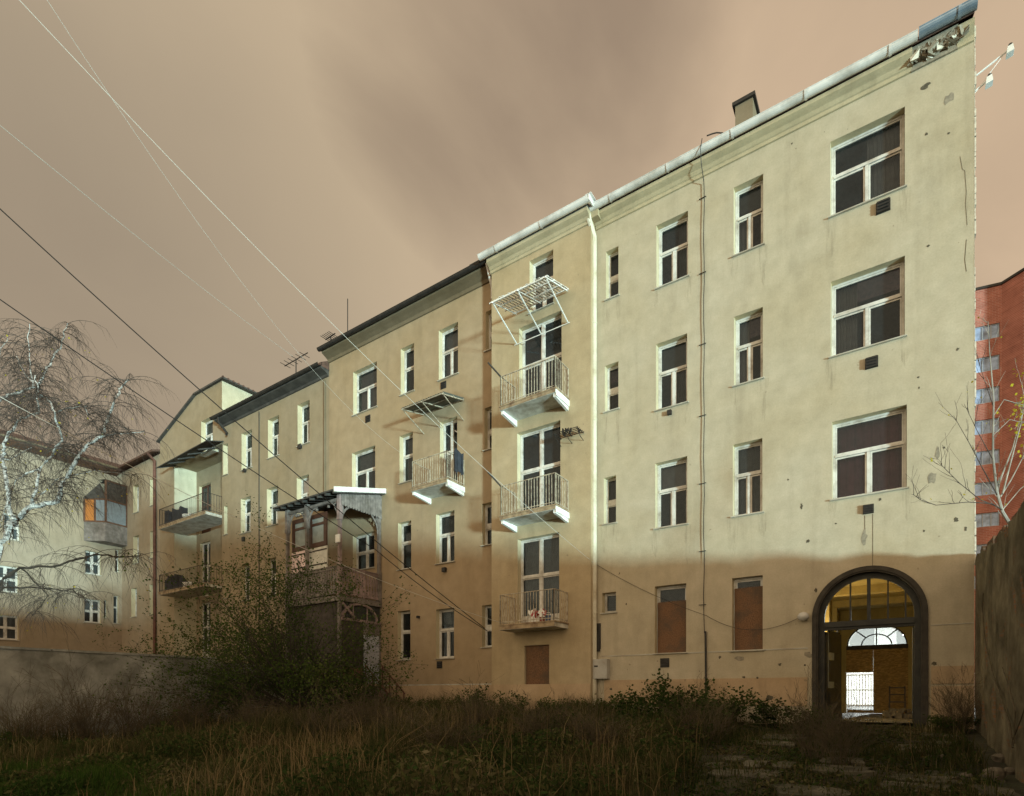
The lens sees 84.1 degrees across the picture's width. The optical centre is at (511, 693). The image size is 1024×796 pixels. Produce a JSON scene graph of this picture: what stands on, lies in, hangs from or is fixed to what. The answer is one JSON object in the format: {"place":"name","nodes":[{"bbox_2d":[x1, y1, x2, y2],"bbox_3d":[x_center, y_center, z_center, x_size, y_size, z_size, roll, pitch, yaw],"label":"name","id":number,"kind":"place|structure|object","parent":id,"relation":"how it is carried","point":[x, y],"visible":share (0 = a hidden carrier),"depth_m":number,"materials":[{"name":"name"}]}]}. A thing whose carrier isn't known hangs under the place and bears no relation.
{"place":"outdoors","nodes":[
{"label":"outdoors","id":0,"kind":"place"},
{"bbox_2d":[0,0,1023,492],"label":"sky","id":1,"kind":"structure","parent":0,"point":[367,152],"materials":[{"name":"beige"}]},
{"bbox_2d":[0,703,1023,795],"bbox_3d":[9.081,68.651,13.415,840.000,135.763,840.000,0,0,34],"label":"ground","id":2,"kind":"structure","parent":0,"point":[1017,786],"depth_m":9.13,"materials":[{"name":"green plant"}]},
{"bbox_2d":[0,665,103,744],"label":"dry brush","id":3,"kind":"object","parent":2,"relation":"on","point":[29,727],"visible":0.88,"depth_m":13.63,"materials":[{"name":"plant"}]},
{"bbox_2d":[0,429,159,653],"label":"apartment building","id":4,"kind":"structure","parent":2,"relation":"on","point":[140,531],"depth_m":34.55,"materials":[{"name":"paint"}]},
{"bbox_2d":[0,615,19,640],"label":"window","id":5,"kind":"structure","parent":4,"relation":"in","point":[10,628],"depth_m":32.13,"materials":[{"name":"white paint"}]},
{"bbox_2d":[0,566,19,593],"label":"window","id":6,"kind":"structure","parent":4,"relation":"in","point":[3,569],"depth_m":32.13,"materials":[{"name":"white paint"}]},
{"bbox_2d":[84,599,100,623],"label":"window","id":7,"kind":"structure","parent":4,"relation":"in","point":[97,609],"depth_m":35.37,"materials":[{"name":"white paint"}]},
{"bbox_2d":[85,552,100,575],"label":"window","id":8,"kind":"structure","parent":4,"relation":"in","point":[96,557],"depth_m":35.41,"materials":[{"name":"white paint"}]},
{"bbox_2d":[17,638,143,746],"bbox_3d":[-10.949,0.063,14.691,2.285,2.872,2.370,0,0,-2],"label":"dry brush","id":9,"kind":"object","parent":2,"relation":"on","point":[82,724],"visible":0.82,"depth_m":14.47,"materials":[{"name":"plant"}]},
{"bbox_2d":[0,318,180,644],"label":"birch tree","id":10,"kind":"object","parent":2,"relation":"on","point":[36,395],"visible":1,"depth_m":17.47,"materials":[{"name":"white plant"}]},
{"bbox_2d":[87,664,166,739],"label":"dry brush","id":11,"kind":"object","parent":2,"relation":"on","point":[140,724],"visible":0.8,"depth_m":14.99,"materials":[{"name":"plant"}]},
{"bbox_2d":[0,646,313,741],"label":"garden wall","id":12,"kind":"structure","parent":2,"relation":"on","point":[107,665],"depth_m":15.86,"materials":[{"name":"concrete"}]},
{"bbox_2d":[135,655,226,733],"bbox_3d":[-9.060,0.185,15.882,2.078,2.553,2.154,0,0,-3],"label":"dry brush","id":13,"kind":"object","parent":2,"relation":"on","point":[181,709],"visible":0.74,"depth_m":15.66,"materials":[{"name":"plant"}]},
{"bbox_2d":[108,567,260,660],"bbox_3d":[-15.489,-2.349,27.287,6.341,6.633,7.293,0,0,-37],"label":"overgrown bush","id":14,"kind":"object","parent":2,"relation":"on","point":[192,643],"visible":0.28,"depth_m":26.49,"materials":[{"name":"green plant"}]},
{"bbox_2d":[109,570,284,663],"bbox_3d":[-12.513,-2.682,25.240,6.737,7.048,7.749,0,0,34],"label":"overgrown bush","id":15,"kind":"object","parent":2,"relation":"on","point":[173,625],"visible":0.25,"depth_m":24.46,"materials":[{"name":"green plant"}]},
{"bbox_2d":[42,490,427,742],"bbox_3d":[-7.050,-2.193,17.455,8.804,8.644,8.572,0,0,0],"label":"bush","id":16,"kind":"object","parent":2,"relation":"on","point":[300,681],"visible":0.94,"depth_m":17.34,"materials":[{"name":"green plant"}]},
{"bbox_2d":[190,537,289,663],"bbox_3d":[-11.155,-2.582,25.639,6.737,7.048,7.749,0,0,-4],"label":"overgrown bush","id":17,"kind":"object","parent":2,"relation":"on","point":[246,627],"visible":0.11,"depth_m":23.78,"materials":[{"name":"green plant"}]},
{"bbox_2d":[205,665,300,731],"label":"dry brush","id":18,"kind":"object","parent":2,"relation":"on","point":[246,710],"visible":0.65,"depth_m":15.25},
{"bbox_2d":[155,361,449,664],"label":"apartment building","id":19,"kind":"structure","parent":2,"relation":"on","point":[286,421],"depth_m":29.39,"materials":[{"name":"beige paint"}]},
{"bbox_2d":[266,419,278,459],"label":"window","id":20,"kind":"structure","parent":19,"relation":"in","point":[274,437],"depth_m":27.75,"materials":[{"name":"white paint"}]},
{"bbox_2d":[266,488,278,526],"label":"window","id":21,"kind":"structure","parent":19,"relation":"in","point":[275,490],"depth_m":27.81,"materials":[{"name":"white paint"}]},
{"bbox_2d":[296,404,309,446],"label":"window","id":22,"kind":"structure","parent":19,"relation":"in","point":[307,408],"depth_m":26.40,"materials":[{"name":"white paint"}]},
{"bbox_2d":[267,674,366,740],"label":"dry brush","id":23,"kind":"object","parent":2,"relation":"on","point":[336,724],"visible":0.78,"depth_m":13.98,"materials":[{"name":"plant"}]},
{"bbox_2d":[273,486,404,708],"bbox_3d":[-6.920,-3.555,22.678,5.013,9.510,2.582,0,0,34],"label":"timber veranda","id":24,"kind":"object","parent":2,"relation":"on","point":[310,529],"visible":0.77,"depth_m":22.40,"materials":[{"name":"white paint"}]},
{"bbox_2d":[292,518,304,552],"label":"window","id":25,"kind":"structure","parent":24,"relation":"in","point":[298,530],"depth_m":23.19,"materials":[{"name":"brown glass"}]},
{"bbox_2d":[309,511,327,548],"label":"window","id":26,"kind":"structure","parent":24,"relation":"in","point":[318,531],"depth_m":22.45,"materials":[{"name":"brown glass"}]},
{"bbox_2d":[363,635,378,682],"bbox_3d":[-5.622,-1.380,22.753,0.080,1.920,0.780,0,0,34],"label":"door","id":27,"kind":"structure","parent":24,"relation":"in","point":[371,638],"depth_m":22.73,"materials":[{"name":"metal"}]},
{"bbox_2d":[317,681,400,733],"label":"dry brush","id":28,"kind":"object","parent":2,"relation":"on","point":[360,713],"visible":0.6,"depth_m":15.34,"materials":[{"name":"plant"}]},
{"bbox_2d":[353,674,452,737],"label":"dry brush","id":29,"kind":"object","parent":2,"relation":"on","point":[386,713],"visible":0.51,"depth_m":13.23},
{"bbox_2d":[317,258,561,705],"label":"apartment building","id":30,"kind":"structure","parent":2,"relation":"on","point":[427,351],"depth_m":21.79,"materials":[{"name":"paint"}]},
{"bbox_2d":[47,0,397,450],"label":"overhead cable","id":31,"kind":"object","parent":30,"relation":"attached to","point":[192,215],"visible":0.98,"depth_m":13.27,"materials":[{"name":"metal"}]},
{"bbox_2d":[0,209,484,628],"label":"overhead cable","id":32,"kind":"object","parent":30,"relation":"attached to","point":[219,407],"visible":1,"depth_m":15.10,"materials":[{"name":"black metal"}]},
{"bbox_2d":[352,365,377,416],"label":"window","id":33,"kind":"structure","parent":30,"relation":"in","point":[367,379],"depth_m":24.03,"materials":[{"name":"white paint"}]},
{"bbox_2d":[356,448,374,487],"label":"window","id":34,"kind":"structure","parent":30,"relation":"in","point":[365,461],"depth_m":24.10,"materials":[{"name":"white paint"}]},
{"bbox_2d":[356,533,374,569],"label":"window","id":35,"kind":"structure","parent":30,"relation":"in","point":[367,552],"depth_m":23.94,"materials":[{"name":"white paint"}]},
{"bbox_2d":[396,611,410,660],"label":"window","id":36,"kind":"structure","parent":30,"relation":"in","point":[403,631],"depth_m":22.79,"materials":[{"name":"white paint"}]},
{"bbox_2d":[398,435,412,484],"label":"window","id":37,"kind":"structure","parent":30,"relation":"in","point":[409,457],"depth_m":22.73,"materials":[{"name":"white paint"}]},
{"bbox_2d":[399,347,414,396],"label":"window","id":38,"kind":"structure","parent":30,"relation":"in","point":[406,370],"depth_m":22.68,"materials":[{"name":"white paint"}]},
{"bbox_2d":[376,550,486,630],"bbox_3d":[-2.834,-3.652,20.047,3.928,2.856,0.026,0,0,-1],"label":"overhead cable","id":39,"kind":"object","parent":30,"relation":"attached to","point":[429,592],"visible":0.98,"depth_m":20.04,"materials":[{"name":"black metal"}]},
{"bbox_2d":[0,299,375,549],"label":"overhead cable","id":40,"kind":"object","parent":39,"relation":"attached to","point":[174,418],"visible":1,"depth_m":15.98,"materials":[{"name":"black metal"}]},
{"bbox_2d":[434,512,454,564],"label":"window","id":41,"kind":"structure","parent":30,"relation":"in","point":[448,535],"depth_m":21.61,"materials":[{"name":"white paint"}]},
{"bbox_2d":[434,609,454,659],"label":"window","id":42,"kind":"structure","parent":30,"relation":"in","point":[446,617],"depth_m":21.61,"materials":[{"name":"white paint"}]},
{"bbox_2d":[437,326,458,381],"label":"window","id":43,"kind":"structure","parent":30,"relation":"in","point":[451,353],"depth_m":21.51,"materials":[{"name":"white paint"}]},
{"bbox_2d":[443,420,456,481],"bbox_3d":[-2.240,-8.912,21.350,0.829,2.656,0.092,0,0,34],"label":"balcony door","id":44,"kind":"structure","parent":30,"relation":"in","point":[452,424],"depth_m":21.38,"materials":[{"name":"white paint"}]},
{"bbox_2d":[454,448,463,474],"bbox_3d":[-1.907,-8.313,20.365,0.090,0.902,0.510,0,0,34],"label":"hanging cloth","id":45,"kind":"object","parent":30,"relation":"hanging from","point":[458,460],"visible":1,"depth_m":20.34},
{"bbox_2d":[383,699,510,755],"bbox_3d":[-1.289,0.724,10.805,2.220,1.246,1.899,0,0,44],"label":"dry brush","id":46,"kind":"object","parent":2,"relation":"on","point":[451,734],"visible":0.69,"depth_m":10.79,"materials":[{"name":"plant"}]},
{"bbox_2d":[448,682,491,707],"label":"leafy bush","id":47,"kind":"object","parent":2,"relation":"on","point":[477,694],"visible":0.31,"depth_m":19.12,"materials":[{"name":"green plant"}]},
{"bbox_2d":[437,660,521,727],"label":"dry brush","id":48,"kind":"object","parent":2,"relation":"on","point":[473,709],"visible":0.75,"depth_m":13.85,"materials":[{"name":"plant"}]},
{"bbox_2d":[0,687,960,795],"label":"dry stalks","id":49,"kind":"object","parent":2,"relation":"on","point":[313,748],"visible":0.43,"depth_m":9.28,"materials":[{"name":"plant"}]},
{"bbox_2d":[487,688,530,714],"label":"leafy bush","id":50,"kind":"object","parent":2,"relation":"on","point":[507,700],"visible":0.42,"depth_m":18.14,"materials":[{"name":"green plant"}]},
{"bbox_2d":[0,690,1020,795],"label":"weeds","id":51,"kind":"object","parent":2,"relation":"on","point":[284,724],"visible":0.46,"depth_m":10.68,"materials":[{"name":"plant"}]},
{"bbox_2d":[487,683,597,746],"bbox_3d":[0.654,0.464,12.406,1.899,1.424,2.220,0,0,-44],"label":"dry brush","id":52,"kind":"object","parent":2,"relation":"on","point":[534,721],"visible":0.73,"depth_m":12.44,"materials":[{"name":"plant"}]},
{"bbox_2d":[536,696,582,714],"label":"leafy bush","id":53,"kind":"object","parent":2,"relation":"on","point":[551,705],"visible":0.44,"depth_m":17.18,"materials":[{"name":"green plant"}]},
{"bbox_2d":[553,679,652,751],"bbox_3d":[1.649,0.487,11.579,2.078,1.596,2.154,0,0,-6],"label":"dry brush","id":54,"kind":"object","parent":2,"relation":"on","point":[590,731],"visible":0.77,"depth_m":11.35,"materials":[{"name":"plant"}]},
{"bbox_2d":[595,684,644,715],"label":"leafy bush","id":55,"kind":"object","parent":2,"relation":"on","point":[621,695],"visible":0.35,"depth_m":16.42,"materials":[{"name":"green plant"}]},
{"bbox_2d":[608,692,671,727],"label":"leafy bush","id":56,"kind":"object","parent":2,"relation":"on","point":[639,704],"visible":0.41,"depth_m":14.45,"materials":[{"name":"green plant"}]},
{"bbox_2d":[636,668,714,717],"bbox_3d":[4.412,0.056,15.730,2.092,1.551,1.888,0,0,-25],"label":"leafy bush","id":57,"kind":"object","parent":2,"relation":"on","point":[661,691],"visible":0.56,"depth_m":15.44,"materials":[{"name":"green plant"}]},
{"bbox_2d":[650,687,730,721],"bbox_3d":[4.275,0.383,13.293,1.819,1.079,1.642,0,0,-19],"label":"leafy bush","id":58,"kind":"object","parent":2,"relation":"on","point":[697,700],"visible":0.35,"depth_m":13.30,"materials":[{"name":"green plant"}]},
{"bbox_2d":[656,670,786,745],"bbox_3d":[4.001,0.254,11.546,2.300,1.635,1.936,0,0,1],"label":"dry brush","id":59,"kind":"object","parent":2,"relation":"on","point":[702,718],"visible":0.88,"depth_m":11.40,"materials":[{"name":"plant"}]},
{"bbox_2d":[692,683,761,723],"bbox_3d":[5.488,0.264,14.480,1.642,1.147,1.819,0,0,21],"label":"leafy bush","id":60,"kind":"object","parent":2,"relation":"on","point":[737,702],"visible":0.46,"depth_m":14.26,"materials":[{"name":"green plant"}]},
{"bbox_2d":[477,0,977,728],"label":"apartment building","id":61,"kind":"structure","parent":2,"relation":"on","point":[749,360],"depth_m":15.48,"materials":[{"name":"paint"}]},
{"bbox_2d":[1,397,503,623],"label":"overhead cable","id":62,"kind":"object","parent":61,"relation":"attached to","point":[229,514],"visible":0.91,"depth_m":14.67,"materials":[{"name":"metal"}]},
{"bbox_2d":[19,0,589,559],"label":"overhead cable","id":63,"kind":"object","parent":61,"relation":"attached to","point":[253,244],"visible":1,"depth_m":11.47,"materials":[{"name":"metal"}]},
{"bbox_2d":[526,645,548,683],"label":"boarded window","id":64,"kind":"structure","parent":61,"relation":"in","point":[537,657],"depth_m":18.69,"materials":[{"name":"wood"}]},
{"bbox_2d":[520,424,559,510],"bbox_3d":[0.984,-7.245,18.745,1.644,2.962,0.092,0,0,34],"label":"balcony door","id":65,"kind":"structure","parent":61,"relation":"in","point":[542,467],"depth_m":18.78,"materials":[{"name":"white paint"}]},
{"bbox_2d":[521,534,558,622],"bbox_3d":[1.015,-3.704,18.815,1.584,2.920,0.244,0,0,34],"label":"balcony door","id":66,"kind":"structure","parent":61,"relation":"in","point":[542,553],"depth_m":18.82,"materials":[{"name":"white paint"}]},
{"bbox_2d":[527,255,553,314],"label":"window","id":67,"kind":"structure","parent":61,"relation":"in","point":[544,267],"depth_m":18.73,"materials":[{"name":"white paint"}]},
{"bbox_2d":[522,315,561,397],"bbox_3d":[1.035,-10.759,18.710,1.607,2.910,0.092,0,0,34],"label":"balcony door","id":68,"kind":"structure","parent":61,"relation":"in","point":[543,325],"depth_m":18.71,"materials":[{"name":"white paint"}]},
{"bbox_2d":[593,659,609,678],"bbox_3d":[2.757,-0.773,17.549,0.471,0.604,0.237,0,0,34],"label":"meter cabinet","id":69,"kind":"object","parent":61,"relation":"attached to","point":[601,668],"visible":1,"depth_m":17.44,"materials":[{"name":"metal"}]},
{"bbox_2d":[602,478,616,525],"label":"window","id":70,"kind":"structure","parent":61,"relation":"in","point":[609,503],"depth_m":17.77,"materials":[{"name":"white paint"}]},
{"bbox_2d":[603,366,619,413],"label":"window","id":71,"kind":"structure","parent":61,"relation":"in","point":[614,391],"depth_m":17.73,"materials":[{"name":"white paint"}]},
{"bbox_2d":[604,252,619,301],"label":"window","id":72,"kind":"structure","parent":61,"relation":"in","point":[614,279],"depth_m":17.69,"materials":[{"name":"white paint"}]},
{"bbox_2d":[652,585,687,653],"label":"window","id":73,"kind":"structure","parent":61,"relation":"in","point":[671,618],"depth_m":16.60,"materials":[{"name":"white paint"}]},
{"bbox_2d":[653,459,688,529],"bbox_3d":[4.678,-5.803,16.559,1.032,1.948,0.390,0,0,34],"label":"window","id":74,"kind":"structure","parent":61,"relation":"in","point":[672,477],"depth_m":16.67,"materials":[{"name":"white paint"}]},
{"bbox_2d":[654,338,688,411],"bbox_3d":[4.714,-9.285,16.590,1.008,1.982,0.482,0,0,34],"label":"window","id":75,"kind":"structure","parent":61,"relation":"in","point":[672,357],"depth_m":16.67,"materials":[{"name":"white paint"}]},
{"bbox_2d":[654,217,689,289],"bbox_3d":[4.728,-12.817,16.581,1.019,1.885,0.482,0,0,34],"label":"window","id":76,"kind":"structure","parent":61,"relation":"in","point":[682,248],"depth_m":16.63,"materials":[{"name":"white paint"}]},
{"bbox_2d":[731,441,763,517],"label":"window","id":77,"kind":"structure","parent":61,"relation":"in","point":[748,458],"depth_m":15.55,"materials":[{"name":"white paint"}]},
{"bbox_2d":[730,577,764,651],"bbox_3d":[6.385,-2.151,15.368,0.871,1.999,0.330,0,0,34],"label":"window","id":78,"kind":"structure","parent":61,"relation":"in","point":[748,602],"depth_m":15.41,"materials":[{"name":"white paint"}]},
{"bbox_2d":[731,180,764,257],"bbox_3d":[6.449,-12.840,15.415,0.841,1.899,0.482,0,0,34],"label":"window","id":79,"kind":"structure","parent":61,"relation":"in","point":[749,199],"depth_m":15.52,"materials":[{"name":"white paint"}]},
{"bbox_2d":[732,312,764,387],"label":"window","id":80,"kind":"structure","parent":61,"relation":"in","point":[744,349],"depth_m":15.60,"materials":[{"name":"white paint"}]},
{"bbox_2d":[828,114,906,218],"bbox_3d":[8.684,-12.827,13.903,1.620,1.908,0.482,0,0,34],"label":"window","id":81,"kind":"structure","parent":61,"relation":"in","point":[883,170],"depth_m":13.90,"materials":[{"name":"white paint"}]},
{"bbox_2d":[828,261,906,358],"bbox_3d":[8.687,-9.327,13.901,1.611,1.908,0.482,0,0,34],"label":"window","id":82,"kind":"structure","parent":61,"relation":"in","point":[845,310],"depth_m":14.21,"materials":[{"name":"white paint"}]},
{"bbox_2d":[830,408,908,500],"bbox_3d":[8.714,-5.793,13.882,1.624,1.971,0.482,0,0,34],"label":"window","id":83,"kind":"structure","parent":61,"relation":"in","point":[869,453],"depth_m":13.96,"materials":[{"name":"white paint"}]},
{"bbox_2d":[846,627,907,712],"bbox_3d":[13.134,-0.931,20.465,1.915,3.241,0.120,0,0,34],"label":"street door","id":84,"kind":"structure","parent":61,"relation":"in","point":[888,664],"depth_m":20.34,"materials":[{"name":"brown wood"}]},
{"bbox_2d":[850,628,905,645],"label":"window glass","id":85,"kind":"structure","parent":84,"relation":"in","point":[857,639],"depth_m":37.66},
{"bbox_2d":[975,42,1013,92],"bbox_3d":[10.692,-13.884,12.627,0.701,0.766,0.160,0,0,34],"label":"floodlight","id":86,"kind":"object","parent":61,"relation":"attached to","point":[1009,52],"visible":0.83,"depth_m":12.50,"materials":[{"name":"metal"}]},
{"bbox_2d":[731,691,809,730],"bbox_3d":[6.352,0.401,13.613,1.587,0.982,1.483,0,0,-19],"label":"leafy bush","id":87,"kind":"object","parent":2,"relation":"on","point":[760,710],"visible":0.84,"depth_m":13.64,"materials":[{"name":"green plant"}]},
{"bbox_2d":[788,703,834,733],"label":"leafy bush","id":88,"kind":"object","parent":2,"relation":"on","point":[813,711],"visible":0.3,"depth_m":12.80,"materials":[{"name":"green plant"}]},
{"bbox_2d":[762,652,906,759],"bbox_3d":[5.265,0.201,9.717,1.917,1.853,1.614,0,0,3],"label":"dry brush","id":89,"kind":"object","parent":2,"relation":"on","point":[810,742],"visible":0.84,"depth_m":9.62,"materials":[{"name":"plant"}]},
{"bbox_2d":[797,691,892,764],"bbox_3d":[5.168,0.529,8.894,1.211,1.246,1.036,0,0,45],"label":"dry brush","id":90,"kind":"object","parent":2,"relation":"on","point":[846,744],"visible":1,"depth_m":8.92,"materials":[{"name":"plant"}]},
{"bbox_2d":[678,723,1018,795],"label":"litter","id":91,"kind":"object","parent":2,"relation":"on","point":[848,787],"visible":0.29,"depth_m":9.09,"materials":[{"name":"plant"}]},
{"bbox_2d":[847,628,905,704],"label":"street house","id":92,"kind":"structure","parent":2,"relation":"on","point":[897,637],"depth_m":37.57,"materials":[{"name":"paint"}]},
{"bbox_2d":[882,708,911,718],"bbox_3d":[11.398,0.605,16.355,0.825,0.424,1.346,0,0,-6],"label":"rubble","id":93,"kind":"object","parent":2,"relation":"on","point":[900,713],"visible":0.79,"depth_m":16.39,"materials":[{"name":"stone"}]},
{"bbox_2d":[923,713,980,732],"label":"leafy bush","id":94,"kind":"object","parent":2,"relation":"on","point":[936,721],"visible":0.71,"depth_m":12.05,"materials":[{"name":"green plant"}]},
{"bbox_2d":[922,642,982,733],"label":"dry brush","id":95,"kind":"object","parent":2,"relation":"on","point":[967,710],"visible":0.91,"depth_m":11.95,"materials":[{"name":"plant"}]},
{"bbox_2d":[982,767,1006,779],"bbox_3d":[6.945,1.167,8.177,0.220,0.228,0.259,0,0,-44],"label":"rock","id":96,"kind":"object","parent":2,"relation":"on","point":[1001,772],"visible":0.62,"depth_m":8.11,"materials":[{"name":"stone"}]},
{"bbox_2d":[974,268,1023,700],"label":"brick tower","id":97,"kind":"structure","parent":2,"relation":"on","point":[999,305],"depth_m":60.14,"materials":[{"name":"red brick"}]},
{"bbox_2d":[975,323,998,340],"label":"window","id":98,"kind":"structure","parent":97,"relation":"in","point":[981,333],"depth_m":60.65,"materials":[{"name":"grey glass"}]},
{"bbox_2d":[975,386,998,404],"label":"window","id":99,"kind":"structure","parent":97,"relation":"in","point":[982,392],"depth_m":60.65,"materials":[{"name":"grey glass"}]},
{"bbox_2d":[975,418,998,434],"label":"window","id":100,"kind":"structure","parent":97,"relation":"in","point":[980,425],"depth_m":60.65,"materials":[{"name":"grey glass"}]},
{"bbox_2d":[975,449,998,465],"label":"window","id":101,"kind":"structure","parent":97,"relation":"in","point":[985,457],"depth_m":60.65,"materials":[{"name":"grey glass"}]},
{"bbox_2d":[975,481,998,495],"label":"window","id":102,"kind":"structure","parent":97,"relation":"in","point":[979,490],"depth_m":60.73,"materials":[{"name":"grey glass"}]},
{"bbox_2d":[975,512,998,527],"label":"window","id":103,"kind":"structure","parent":97,"relation":"in","point":[985,519],"depth_m":60.62,"materials":[{"name":"grey glass"}]},
{"bbox_2d":[976,355,998,372],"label":"window","id":104,"kind":"structure","parent":97,"relation":"in","point":[994,359],"depth_m":60.62,"materials":[{"name":"grey glass"}]},
{"bbox_2d":[975,501,1023,782],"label":"boundary wall","id":105,"kind":"structure","parent":2,"relation":"on","point":[999,571],"depth_m":9.39,"materials":[{"name":"concrete"}]},
{"bbox_2d":[982,593,1023,747],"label":"creeper","id":106,"kind":"object","parent":105,"relation":"attached to","point":[1012,738],"visible":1,"depth_m":8.65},
{"bbox_2d":[689,732,1020,795],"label":"path","id":107,"kind":"structure","parent":0,"point":[867,771],"depth_m":8.47,"materials":[{"name":"stone"}]},
{"bbox_2d":[847,705,974,715],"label":"road","id":108,"kind":"structure","parent":0,"point":[860,708],"depth_m":28.91,"materials":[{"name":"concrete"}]},
{"bbox_2d":[847,673,974,707],"bbox_3d":[17.907,-0.205,27.970,8.500,1.890,0.090,0,0,34],"label":"white fence","id":109,"kind":"object","parent":108,"relation":"on","point":[856,690],"visible":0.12,"depth_m":28.34,"materials":[{"name":"metal"}]},
{"bbox_2d":[911,311,1023,523],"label":"sapling tree","id":110,"kind":"object","parent":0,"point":[998,496],"visible":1,"depth_m":9.69,"materials":[{"name":"grey plant"}]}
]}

